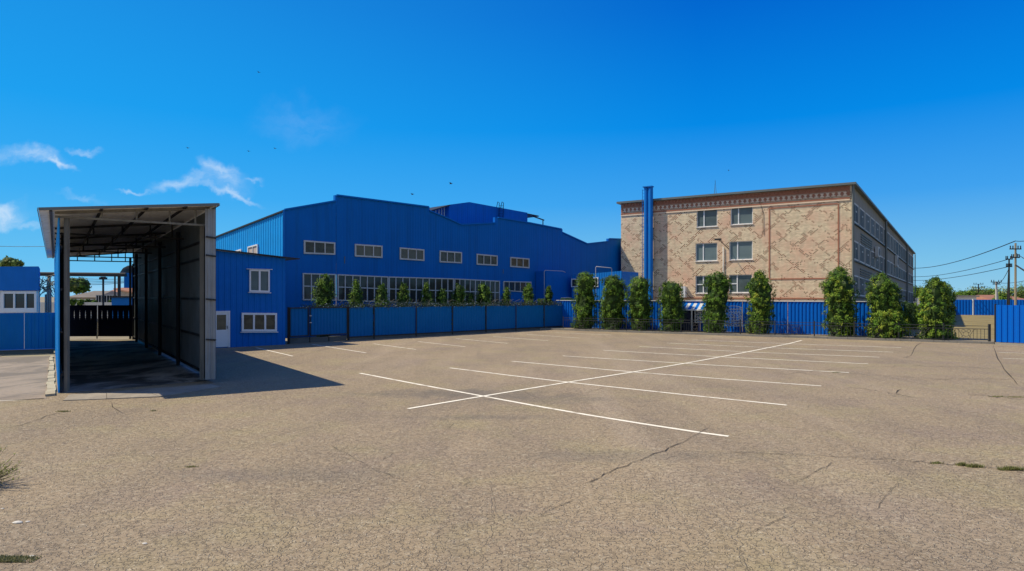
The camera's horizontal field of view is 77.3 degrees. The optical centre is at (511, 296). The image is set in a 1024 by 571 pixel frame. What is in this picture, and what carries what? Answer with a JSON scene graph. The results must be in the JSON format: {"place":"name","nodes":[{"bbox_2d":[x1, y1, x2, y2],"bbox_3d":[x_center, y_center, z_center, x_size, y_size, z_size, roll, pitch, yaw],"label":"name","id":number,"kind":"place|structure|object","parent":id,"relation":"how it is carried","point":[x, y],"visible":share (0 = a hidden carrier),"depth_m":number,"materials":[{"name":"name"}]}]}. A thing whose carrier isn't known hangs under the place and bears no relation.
{"place":"outdoors","nodes":[
{"label":"outdoors","id":0,"kind":"place"},
{"bbox_2d":[70,291,117,300],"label":"village house","id":1,"kind":"structure","parent":0,"point":[91,295],"depth_m":80.81,"materials":[{"name":"beige paint"}]},
{"bbox_2d":[120,266,128,287],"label":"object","id":2,"kind":"structure","parent":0,"point":[126,271],"depth_m":54.00,"materials":[{"name":"blue metal"}]},
{"bbox_2d":[60,340,210,392],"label":"driveway","id":3,"kind":"structure","parent":0,"point":[102,365],"depth_m":24.24,"materials":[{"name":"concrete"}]},
{"bbox_2d":[0,297,1008,356],"bbox_3d":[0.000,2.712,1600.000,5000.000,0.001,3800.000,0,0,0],"label":"ground","id":4,"kind":"structure","parent":0,"point":[93,338],"depth_m":40.30,"materials":[{"name":"grey concrete"}]},
{"bbox_2d":[0,255,24,266],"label":"leafy tree","id":5,"kind":"object","parent":4,"relation":"on","point":[9,262],"visible":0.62,"depth_m":69.37,"materials":[{"name":"green plant"}]},
{"bbox_2d":[39,274,54,312],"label":"tree","id":6,"kind":"object","parent":4,"relation":"on","point":[48,298],"visible":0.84,"depth_m":32.97,"materials":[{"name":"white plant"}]},
{"bbox_2d":[70,277,79,291],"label":"leafy tree","id":7,"kind":"object","parent":4,"relation":"on","point":[74,285],"visible":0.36,"depth_m":74.73,"materials":[{"name":"green plant"}]},
{"bbox_2d":[40,302,111,318],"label":"garden wall","id":8,"kind":"structure","parent":4,"relation":"on","point":[42,307],"depth_m":66.88,"materials":[{"name":"white paint"}]},
{"bbox_2d":[72,277,91,294],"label":"leafy tree","id":9,"kind":"object","parent":4,"relation":"on","point":[84,286],"visible":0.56,"depth_m":84.64,"materials":[{"name":"green plant"}]},
{"bbox_2d":[40,272,126,295],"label":"pipe bridge","id":10,"kind":"structure","parent":4,"relation":"on","point":[119,275],"depth_m":49.92,"materials":[{"name":"metal"}]},
{"bbox_2d":[70,264,134,338],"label":"driveway gate","id":11,"kind":"structure","parent":4,"relation":"on","point":[117,324],"depth_m":40.25,"materials":[{"name":"black metal"}]},
{"bbox_2d":[99,277,106,304],"bbox_3d":[-29.961,0.625,46.925,0.473,4.150,0.290,0,0,0],"label":"floodlight post","id":12,"kind":"object","parent":4,"relation":"on","point":[102,278],"visible":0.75,"depth_m":46.93,"materials":[{"name":"metal"}]},
{"bbox_2d":[96,295,117,301],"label":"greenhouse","id":13,"kind":"object","parent":4,"relation":"on","point":[99,298],"visible":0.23,"depth_m":77.98,"materials":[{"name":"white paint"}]},
{"bbox_2d":[109,296,128,317],"bbox_3d":[-27.562,1.339,46.000,1.700,2.723,1.700,0,0,0],"label":"metal booth","id":14,"kind":"object","parent":4,"relation":"on","point":[120,300],"visible":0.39,"depth_m":45.25,"materials":[{"name":"metal"}]},
{"bbox_2d":[113,288,128,295],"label":"outbuilding","id":15,"kind":"structure","parent":4,"relation":"on","point":[124,291],"depth_m":60.63,"materials":[{"name":"beige paint"}]},
{"bbox_2d":[311,273,336,336],"bbox_3d":[-11.574,0.633,39.519,1.638,4.236,1.669,0,0,-22],"label":"shrub","id":16,"kind":"object","parent":4,"relation":"on","point":[325,293],"visible":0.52,"depth_m":39.19,"materials":[{"name":"green plant"}]},
{"bbox_2d":[346,279,364,307],"bbox_3d":[-10.027,0.799,41.147,1.340,3.904,1.279,0,0,16],"label":"shrub","id":17,"kind":"object","parent":4,"relation":"on","point":[356,295],"visible":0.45,"depth_m":40.88,"materials":[{"name":"green plant"}]},
{"bbox_2d":[373,282,389,329],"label":"tree","id":18,"kind":"object","parent":4,"relation":"on","point":[382,295],"visible":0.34,"depth_m":42.32,"materials":[{"name":"green plant"}]},
{"bbox_2d":[395,282,411,306],"bbox_3d":[-7.445,0.871,43.719,1.207,3.761,1.335,0,0,30],"label":"shrub","id":19,"kind":"object","parent":4,"relation":"on","point":[403,293],"visible":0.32,"depth_m":43.61,"materials":[{"name":"green plant"}]},
{"bbox_2d":[216,194,620,337],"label":"factory hall","id":20,"kind":"structure","parent":4,"relation":"on","point":[369,245],"depth_m":48.87,"materials":[{"name":"blue metal"}]},
{"bbox_2d":[247,244,257,252],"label":"window","id":21,"kind":"structure","parent":20,"relation":"in","point":[254,248],"depth_m":44.53,"materials":[{"name":"white plastic"}]},
{"bbox_2d":[302,273,335,300],"bbox_3d":[-13.012,-0.630,43.262,0.080,1.850,2.436,0,0,44],"label":"window","id":22,"kind":"structure","parent":20,"relation":"in","point":[308,279],"depth_m":42.80,"materials":[{"name":"white paint"}]},
{"bbox_2d":[304,240,334,254],"bbox_3d":[-13.000,-3.283,43.275,0.080,0.903,2.318,0,0,44],"label":"window","id":23,"kind":"structure","parent":20,"relation":"in","point":[310,247],"depth_m":43.23,"materials":[{"name":"grey glass"}]},
{"bbox_2d":[337,274,387,301],"bbox_3d":[-10.608,-0.552,45.760,0.080,1.972,4.207,0,0,44],"label":"window","id":24,"kind":"structure","parent":20,"relation":"in","point":[368,284],"depth_m":45.72,"materials":[{"name":"grey glass"}]},
{"bbox_2d":[355,244,382,257],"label":"window","id":25,"kind":"structure","parent":20,"relation":"in","point":[361,250],"depth_m":46.09,"materials":[{"name":"grey glass"}]},
{"bbox_2d":[399,247,423,260],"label":"window","id":26,"kind":"structure","parent":20,"relation":"in","point":[404,253],"depth_m":48.83,"materials":[{"name":"white paint"}]},
{"bbox_2d":[388,277,453,304],"bbox_3d":[-6.920,-0.401,49.592,0.080,2.142,6.338,0,0,44],"label":"window","id":27,"kind":"structure","parent":20,"relation":"in","point":[415,284],"depth_m":49.32,"materials":[{"name":"grey glass"}]},
{"bbox_2d":[439,251,461,262],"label":"window","id":28,"kind":"structure","parent":20,"relation":"in","point":[444,256],"depth_m":51.65,"materials":[{"name":"white paint"}]},
{"bbox_2d":[454,278,499,304],"bbox_3d":[-2.880,-0.347,53.790,0.080,2.225,5.199,0,0,44],"label":"window","id":29,"kind":"structure","parent":20,"relation":"in","point":[471,285],"depth_m":53.72,"materials":[{"name":"grey glass"}]},
{"bbox_2d":[476,254,497,265],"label":"window","id":30,"kind":"structure","parent":20,"relation":"in","point":[481,259],"depth_m":54.56,"materials":[{"name":"white paint"}]},
{"bbox_2d":[503,281,530,291],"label":"window","id":31,"kind":"structure","parent":20,"relation":"in","point":[515,286],"depth_m":57.15,"materials":[{"name":"white paint"}]},
{"bbox_2d":[510,257,529,267],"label":"window","id":32,"kind":"structure","parent":20,"relation":"in","point":[514,261],"depth_m":57.52,"materials":[{"name":"white paint"}]},
{"bbox_2d":[418,282,433,306],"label":"tree","id":33,"kind":"object","parent":4,"relation":"on","point":[426,293],"visible":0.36,"depth_m":45.03,"materials":[{"name":"green plant"}]},
{"bbox_2d":[433,287,448,306],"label":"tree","id":34,"kind":"object","parent":4,"relation":"on","point":[440,297],"visible":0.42,"depth_m":46.06,"materials":[{"name":"green plant"}]},
{"bbox_2d":[450,283,467,324],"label":"tree","id":35,"kind":"object","parent":4,"relation":"on","point":[459,294],"visible":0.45,"depth_m":47.14,"materials":[{"name":"green plant"}]},
{"bbox_2d":[475,282,492,329],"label":"tree","id":36,"kind":"object","parent":4,"relation":"on","point":[484,294],"visible":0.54,"depth_m":48.93,"materials":[{"name":"green plant"}]},
{"bbox_2d":[500,287,511,304],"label":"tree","id":37,"kind":"object","parent":4,"relation":"on","point":[505,295],"visible":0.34,"depth_m":50.87,"materials":[{"name":"green plant"}]},
{"bbox_2d":[0,330,1023,570],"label":"parking lot","id":38,"kind":"structure","parent":4,"relation":"on","point":[105,485],"depth_m":10.53,"materials":[{"name":"grey asphalt"}]},
{"bbox_2d":[0,448,22,482],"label":"broom weed","id":39,"kind":"object","parent":38,"relation":"on","point":[6,473],"visible":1,"depth_m":9.15,"materials":[{"name":"green plant"}]},
{"bbox_2d":[0,266,39,348],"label":"gatehouse","id":40,"kind":"object","parent":38,"relation":"on","point":[19,289],"visible":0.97,"depth_m":32.02,"materials":[{"name":"blue metal"}]},
{"bbox_2d":[1,291,37,311],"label":"window","id":41,"kind":"structure","parent":40,"relation":"in","point":[11,301],"depth_m":32.08,"materials":[{"name":"white plastic"}]},
{"bbox_2d":[0,554,41,562],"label":"weed tuft","id":42,"kind":"object","parent":38,"relation":"on","point":[17,558],"visible":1,"depth_m":6.55,"materials":[{"name":"green plant"}]},
{"bbox_2d":[0,356,49,400],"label":"concrete yard","id":43,"kind":"structure","parent":38,"relation":"on","point":[23,378],"depth_m":21.28,"materials":[{"name":"grey concrete"}]},
{"bbox_2d":[0,313,54,354],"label":"corrugated fence","id":44,"kind":"object","parent":38,"relation":"on","point":[39,333],"visible":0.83,"depth_m":30.13,"materials":[{"name":"blue metal"}]},
{"bbox_2d":[45,356,55,395],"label":"stone kerb","id":45,"kind":"structure","parent":38,"relation":"on","point":[51,388],"depth_m":20.26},
{"bbox_2d":[37,203,219,392],"bbox_3d":[-18.728,-0.095,29.468,4.547,5.590,26.991,0,0,-36],"label":"drive canopy","id":46,"kind":"object","parent":38,"relation":"on","point":[174,276],"visible":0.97,"depth_m":23.46,"materials":[{"name":"metal"}]},
{"bbox_2d":[63,384,219,400],"bbox_3d":[-10.153,2.684,17.794,3.787,0.032,1.859,0,0,-33],"label":"apron","id":47,"kind":"object","parent":38,"relation":"on","point":[153,392],"visible":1,"depth_m":17.64,"materials":[{"name":"concrete"}]},
{"bbox_2d":[141,247,299,347],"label":"annex building","id":48,"kind":"structure","parent":38,"relation":"on","point":[250,299],"depth_m":34.57,"materials":[{"name":"blue metal"}]},
{"bbox_2d":[216,311,229,346],"bbox_3d":[-15.225,1.721,33.543,0.877,1.917,0.083,0,0,-44],"label":"door","id":49,"kind":"structure","parent":48,"relation":"in","point":[222,317],"depth_m":33.60,"materials":[{"name":"white plastic"}]},
{"bbox_2d":[240,313,277,332],"bbox_3d":[-13.771,1.439,34.917,2.049,1.133,0.100,0,0,-44],"label":"window","id":50,"kind":"structure","parent":48,"relation":"in","point":[249,321],"depth_m":34.91,"materials":[{"name":"white plastic"}]},
{"bbox_2d":[248,269,270,292],"bbox_3d":[-13.762,-0.817,34.911,1.231,1.283,0.120,0,0,-44],"label":"window","id":51,"kind":"structure","parent":48,"relation":"in","point":[259,280],"depth_m":34.91,"materials":[{"name":"white plastic"}]},
{"bbox_2d":[349,305,562,339],"bbox_3d":[-2.742,1.663,46.858,0.232,2.073,21.168,0,0,44],"label":"corrugated fence","id":52,"kind":"object","parent":38,"relation":"on","point":[392,322],"visible":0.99,"depth_m":44.91,"materials":[{"name":"blue metal"}]},
{"bbox_2d":[287,306,348,343],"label":"yard gate","id":53,"kind":"structure","parent":52,"relation":"attached to","point":[331,321],"depth_m":37.73,"materials":[{"name":"blue metal"}]},
{"bbox_2d":[302,299,561,309],"bbox_3d":[-3.817,0.573,45.856,0.801,0.796,24.489,0,0,44],"label":"creeper","id":54,"kind":"object","parent":52,"relation":"attached to","point":[463,304],"visible":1,"depth_m":43.94,"materials":[{"name":"green plant"}]},
{"bbox_2d":[1,332,1011,436],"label":"painted lines","id":55,"kind":"object","parent":38,"relation":"on","point":[615,387],"visible":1,"depth_m":20.28,"materials":[{"name":"paint"}]},
{"bbox_2d":[10,342,1018,531],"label":"asphalt cracks","id":56,"kind":"object","parent":38,"relation":"on","point":[738,452],"visible":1,"depth_m":10.96,"materials":[{"name":"black asphalt"}]},
{"bbox_2d":[407,340,801,408],"bbox_3d":[7.815,2.691,27.133,0.604,0.001,31.304,0,0,40],"label":"painted centre line","id":57,"kind":"object","parent":38,"relation":"on","point":[580,380],"visible":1,"depth_m":20.13,"materials":[{"name":"paint"}]},
{"bbox_2d":[540,328,1005,343],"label":"kerb","id":58,"kind":"structure","parent":38,"relation":"on","point":[880,339],"depth_m":41.92,"materials":[{"name":"concrete"}]},
{"bbox_2d":[555,327,993,341],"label":"verge","id":59,"kind":"structure","parent":38,"relation":"on","point":[992,340],"depth_m":43.55,"materials":[{"name":"grey concrete"}]},
{"bbox_2d":[570,271,598,328],"bbox_3d":[5.803,0.295,51.315,2.335,4.715,2.482,0,0,-27],"label":"column tree","id":60,"kind":"object","parent":59,"relation":"on","point":[585,304],"visible":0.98,"depth_m":50.69,"materials":[{"name":"green plant"}]},
{"bbox_2d":[598,275,630,329],"bbox_3d":[7.965,0.448,50.018,2.557,4.410,2.511,0,0,0],"label":"column tree","id":61,"kind":"object","parent":59,"relation":"on","point":[613,302],"visible":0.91,"depth_m":49.39,"materials":[{"name":"green plant"}]},
{"bbox_2d":[623,275,654,330],"bbox_3d":[9.665,0.501,48.682,2.464,4.303,2.498,0,0,0],"label":"column tree","id":62,"kind":"object","parent":59,"relation":"on","point":[639,304],"visible":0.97,"depth_m":48.19,"materials":[{"name":"green plant"}]},
{"bbox_2d":[656,279,686,331],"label":"column tree","id":63,"kind":"object","parent":59,"relation":"on","point":[672,302],"visible":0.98,"depth_m":46.95,"materials":[{"name":"green plant"}]},
{"bbox_2d":[682,303,706,330],"bbox_3d":[13.650,1.555,47.571,1.880,2.090,0.932,0,0,32],"label":"entrance awning","id":64,"kind":"object","parent":59,"relation":"on","point":[694,306],"visible":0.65,"depth_m":47.52,"materials":[{"name":"multicoloured metal"}]},
{"bbox_2d":[556,300,872,335],"bbox_3d":[14.092,1.452,47.949,24.400,2.295,0.100,0,0,32],"label":"corrugated fence","id":65,"kind":"object","parent":59,"relation":"on","point":[789,313],"visible":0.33,"depth_m":44.76,"materials":[{"name":"blue metal"}]},
{"bbox_2d":[678,310,697,330],"bbox_3d":[13.291,1.725,48.395,1.500,1.750,0.100,0,0,32],"label":"doorway","id":66,"kind":"structure","parent":65,"relation":"attached to","point":[688,315],"depth_m":48.27,"materials":[{"name":"black paint"}]},
{"bbox_2d":[699,271,733,332],"bbox_3d":[14.641,0.402,45.828,2.218,4.502,2.361,0,0,-30],"label":"column tree","id":67,"kind":"object","parent":59,"relation":"on","point":[719,285],"visible":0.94,"depth_m":45.24,"materials":[{"name":"green plant"}]},
{"bbox_2d":[725,306,741,325],"bbox_3d":[15.968,1.402,46.128,1.225,1.497,0.069,0,0,32],"label":"lattice screen","id":68,"kind":"object","parent":59,"relation":"on","point":[734,317],"visible":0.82,"depth_m":46.08,"materials":[{"name":"blue metal"}]},
{"bbox_2d":[743,269,776,334],"bbox_3d":[17.227,0.381,44.143,2.436,4.543,2.304,0,0,0],"label":"column tree","id":69,"kind":"object","parent":59,"relation":"on","point":[760,293],"visible":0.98,"depth_m":43.66,"materials":[{"name":"green plant"}]},
{"bbox_2d":[563,316,990,340],"bbox_3d":[15.691,2.140,43.863,27.516,1.120,0.138,0,0,32],"label":"kerb railing","id":70,"kind":"object","parent":59,"relation":"on","point":[854,323],"visible":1,"depth_m":42.59,"materials":[{"name":"metal"}]},
{"bbox_2d":[818,265,863,336],"bbox_3d":[21.220,0.286,41.430,2.544,4.733,2.482,0,0,0],"label":"column tree","id":71,"kind":"object","parent":59,"relation":"on","point":[839,292],"visible":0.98,"depth_m":40.93,"materials":[{"name":"green plant"}]},
{"bbox_2d":[863,271,912,338],"bbox_3d":[23.352,0.541,39.989,2.886,4.223,2.666,0,0,36],"label":"column tree","id":72,"kind":"object","parent":59,"relation":"on","point":[887,312],"visible":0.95,"depth_m":39.56,"materials":[{"name":"green plant"}]},
{"bbox_2d":[912,276,959,339],"bbox_3d":[25.998,0.688,39.082,3.650,3.932,2.372,0,0,-35],"label":"column tree","id":73,"kind":"object","parent":59,"relation":"on","point":[936,305],"visible":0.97,"depth_m":38.31,"materials":[{"name":"green plant"}]},
{"bbox_2d":[965,463,984,467],"bbox_3d":[7.324,2.667,10.125,0.321,0.066,0.122,0,0,0],"label":"weed tuft","id":74,"kind":"object","parent":38,"relation":"on","point":[971,465],"visible":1,"depth_m":10.10,"materials":[{"name":"green plant"}]},
{"bbox_2d":[994,304,1023,345],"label":"corrugated fence","id":75,"kind":"object","parent":38,"relation":"on","point":[1008,323],"visible":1,"depth_m":35.51,"materials":[{"name":"metal"}]},
{"bbox_2d":[996,465,1023,470],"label":"weed tuft","id":76,"kind":"object","parent":38,"relation":"on","point":[1011,468],"visible":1,"depth_m":9.94,"materials":[{"name":"green plant"}]},
{"bbox_2d":[521,283,534,304],"bbox_3d":[1.365,0.783,52.899,1.372,3.936,1.432,0,0,19],"label":"shrub","id":77,"kind":"object","parent":4,"relation":"on","point":[527,292],"visible":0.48,"depth_m":52.63,"materials":[{"name":"green plant"}]},
{"bbox_2d":[543,285,553,326],"bbox_3d":[3.061,0.879,54.758,1.117,3.743,1.284,0,0,0],"label":"shrub","id":78,"kind":"object","parent":4,"relation":"on","point":[549,295],"visible":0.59,"depth_m":54.62,"materials":[{"name":"green plant"}]},
{"bbox_2d":[536,271,571,325],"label":"porch block","id":79,"kind":"structure","parent":4,"relation":"on","point":[558,282],"depth_m":59.05,"materials":[{"name":"blue metal"}]},
{"bbox_2d":[571,271,637,299],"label":"service block","id":80,"kind":"structure","parent":4,"relation":"on","point":[626,276],"depth_m":57.81,"materials":[{"name":"blue metal"}]},
{"bbox_2d":[642,186,653,299],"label":"flue stack","id":81,"kind":"object","parent":4,"relation":"on","point":[648,259],"visible":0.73,"depth_m":65.75,"materials":[{"name":"metal"}]},
{"bbox_2d":[616,182,915,324],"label":"brick building","id":82,"kind":"structure","parent":4,"relation":"on","point":[799,243],"depth_m":61.81,"materials":[{"name":"beige brick"}]},
{"bbox_2d":[695,276,709,293],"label":"window","id":83,"kind":"structure","parent":82,"relation":"in","point":[700,289],"depth_m":63.74,"materials":[{"name":"white plastic"}]},
{"bbox_2d":[695,243,716,261],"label":"window","id":84,"kind":"structure","parent":82,"relation":"in","point":[705,252],"depth_m":63.49,"materials":[{"name":"grey glass"}]},
{"bbox_2d":[696,210,717,227],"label":"window","id":85,"kind":"structure","parent":82,"relation":"in","point":[706,218],"depth_m":63.45,"materials":[{"name":"white plastic"}]},
{"bbox_2d":[729,274,751,292],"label":"window","id":86,"kind":"structure","parent":82,"relation":"in","point":[739,282],"depth_m":61.80,"materials":[{"name":"white plastic"}]},
{"bbox_2d":[729,241,752,260],"bbox_3d":[22.049,-4.403,61.640,2.272,1.841,0.240,0,0,32],"label":"window","id":87,"kind":"structure","parent":82,"relation":"in","point":[739,250],"depth_m":61.71,"materials":[{"name":"grey glass"}]},
{"bbox_2d":[731,206,752,224],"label":"window","id":88,"kind":"structure","parent":82,"relation":"in","point":[741,216],"depth_m":61.67,"materials":[{"name":"white glass"}]},
{"bbox_2d":[854,203,858,224],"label":"window","id":89,"kind":"structure","parent":82,"relation":"in","point":[856,208],"depth_m":58.90,"materials":[{"name":"grey glass"}]},
{"bbox_2d":[854,240,858,260],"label":"window","id":90,"kind":"structure","parent":82,"relation":"in","point":[856,245],"depth_m":58.90,"materials":[{"name":"grey glass"}]},
{"bbox_2d":[854,275,858,295],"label":"window","id":91,"kind":"structure","parent":82,"relation":"in","point":[856,278],"depth_m":58.90,"materials":[{"name":"grey glass"}]},
{"bbox_2d":[859,207,864,228],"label":"window","id":92,"kind":"structure","parent":82,"relation":"in","point":[861,212],"depth_m":62.26,"materials":[{"name":"grey glass"}]},
{"bbox_2d":[859,243,864,263],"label":"window","id":93,"kind":"structure","parent":82,"relation":"in","point":[861,248],"depth_m":61.79,"materials":[{"name":"grey glass"}]},
{"bbox_2d":[859,276,864,296],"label":"window","id":94,"kind":"structure","parent":82,"relation":"in","point":[861,283],"depth_m":61.79,"materials":[{"name":"grey glass"}]},
{"bbox_2d":[865,212,869,232],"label":"window","id":95,"kind":"structure","parent":82,"relation":"in","point":[867,218],"depth_m":65.66,"materials":[{"name":"grey glass"}]},
{"bbox_2d":[865,247,869,265],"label":"window","id":96,"kind":"structure","parent":82,"relation":"in","point":[867,252],"depth_m":65.66,"materials":[{"name":"grey glass"}]},
{"bbox_2d":[870,217,874,236],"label":"window","id":97,"kind":"structure","parent":82,"relation":"in","point":[872,222],"depth_m":69.27,"materials":[{"name":"grey glass"}]},
{"bbox_2d":[870,250,874,268],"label":"window","id":98,"kind":"structure","parent":82,"relation":"in","point":[872,254],"depth_m":69.27,"materials":[{"name":"grey glass"}]},
{"bbox_2d":[919,295,979,303],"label":"flat roofed shed","id":99,"kind":"structure","parent":4,"relation":"on","point":[966,297],"depth_m":120.00,"materials":[{"name":"grey metal"}]},
{"bbox_2d":[967,286,992,294],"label":"leafy tree","id":100,"kind":"object","parent":4,"relation":"on","point":[983,292],"visible":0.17,"depth_m":148.79,"materials":[{"name":"green plant"}]},
{"bbox_2d":[992,292,1011,299],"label":"leafy tree","id":101,"kind":"object","parent":4,"relation":"on","point":[1002,296],"visible":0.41,"depth_m":109.38,"materials":[{"name":"green plant"}]},
{"bbox_2d":[990,284,1023,298],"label":"leafy tree","id":102,"kind":"object","parent":4,"relation":"on","point":[1020,293],"visible":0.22,"depth_m":128.85,"materials":[{"name":"green plant"}]},
{"bbox_2d":[0,0,1023,296],"label":"sky","id":103,"kind":"structure","parent":0,"point":[561,112],"materials":[{"name":"blue"}]},
{"bbox_2d":[904,315,1010,342],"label":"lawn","id":104,"kind":"structure","parent":0,"point":[979,324],"depth_m":56.20,"materials":[{"name":"beige concrete"}]},
{"bbox_2d":[904,301,920,328],"bbox_3d":[32.314,1.536,52.076,2.560,2.439,2.409,0,0,0],"label":"shrub","id":105,"kind":"object","parent":104,"relation":"on","point":[911,310],"visible":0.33,"depth_m":51.38,"materials":[{"name":"green plant"}]},
{"bbox_2d":[955,299,1023,314],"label":"corrugated fence","id":106,"kind":"object","parent":104,"relation":"on","point":[975,307],"visible":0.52,"depth_m":90.61,"materials":[{"name":"blue metal"}]},
{"bbox_2d":[991,280,1001,299],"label":"utility pole","id":107,"kind":"object","parent":104,"relation":"on","point":[995,283],"visible":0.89,"depth_m":94.90,"materials":[{"name":"white paint"}]},
{"bbox_2d":[1005,256,1012,304],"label":"utility pole","id":108,"kind":"object","parent":104,"relation":"on","point":[1008,264],"visible":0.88,"depth_m":65.93,"materials":[{"name":"concrete"}]},
{"bbox_2d":[1009,243,1021,304],"bbox_3d":[48.695,-1.233,61.980,1.100,7.867,0.260,0,0,0],"label":"utility pole","id":109,"kind":"object","parent":104,"relation":"on","point":[1015,247],"visible":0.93,"depth_m":61.93,"materials":[{"name":"grey concrete"}]},
{"bbox_2d":[977,295,1023,299],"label":"village house","id":110,"kind":"structure","parent":0,"point":[985,297],"depth_m":122.41,"materials":[{"name":"beige paint"}]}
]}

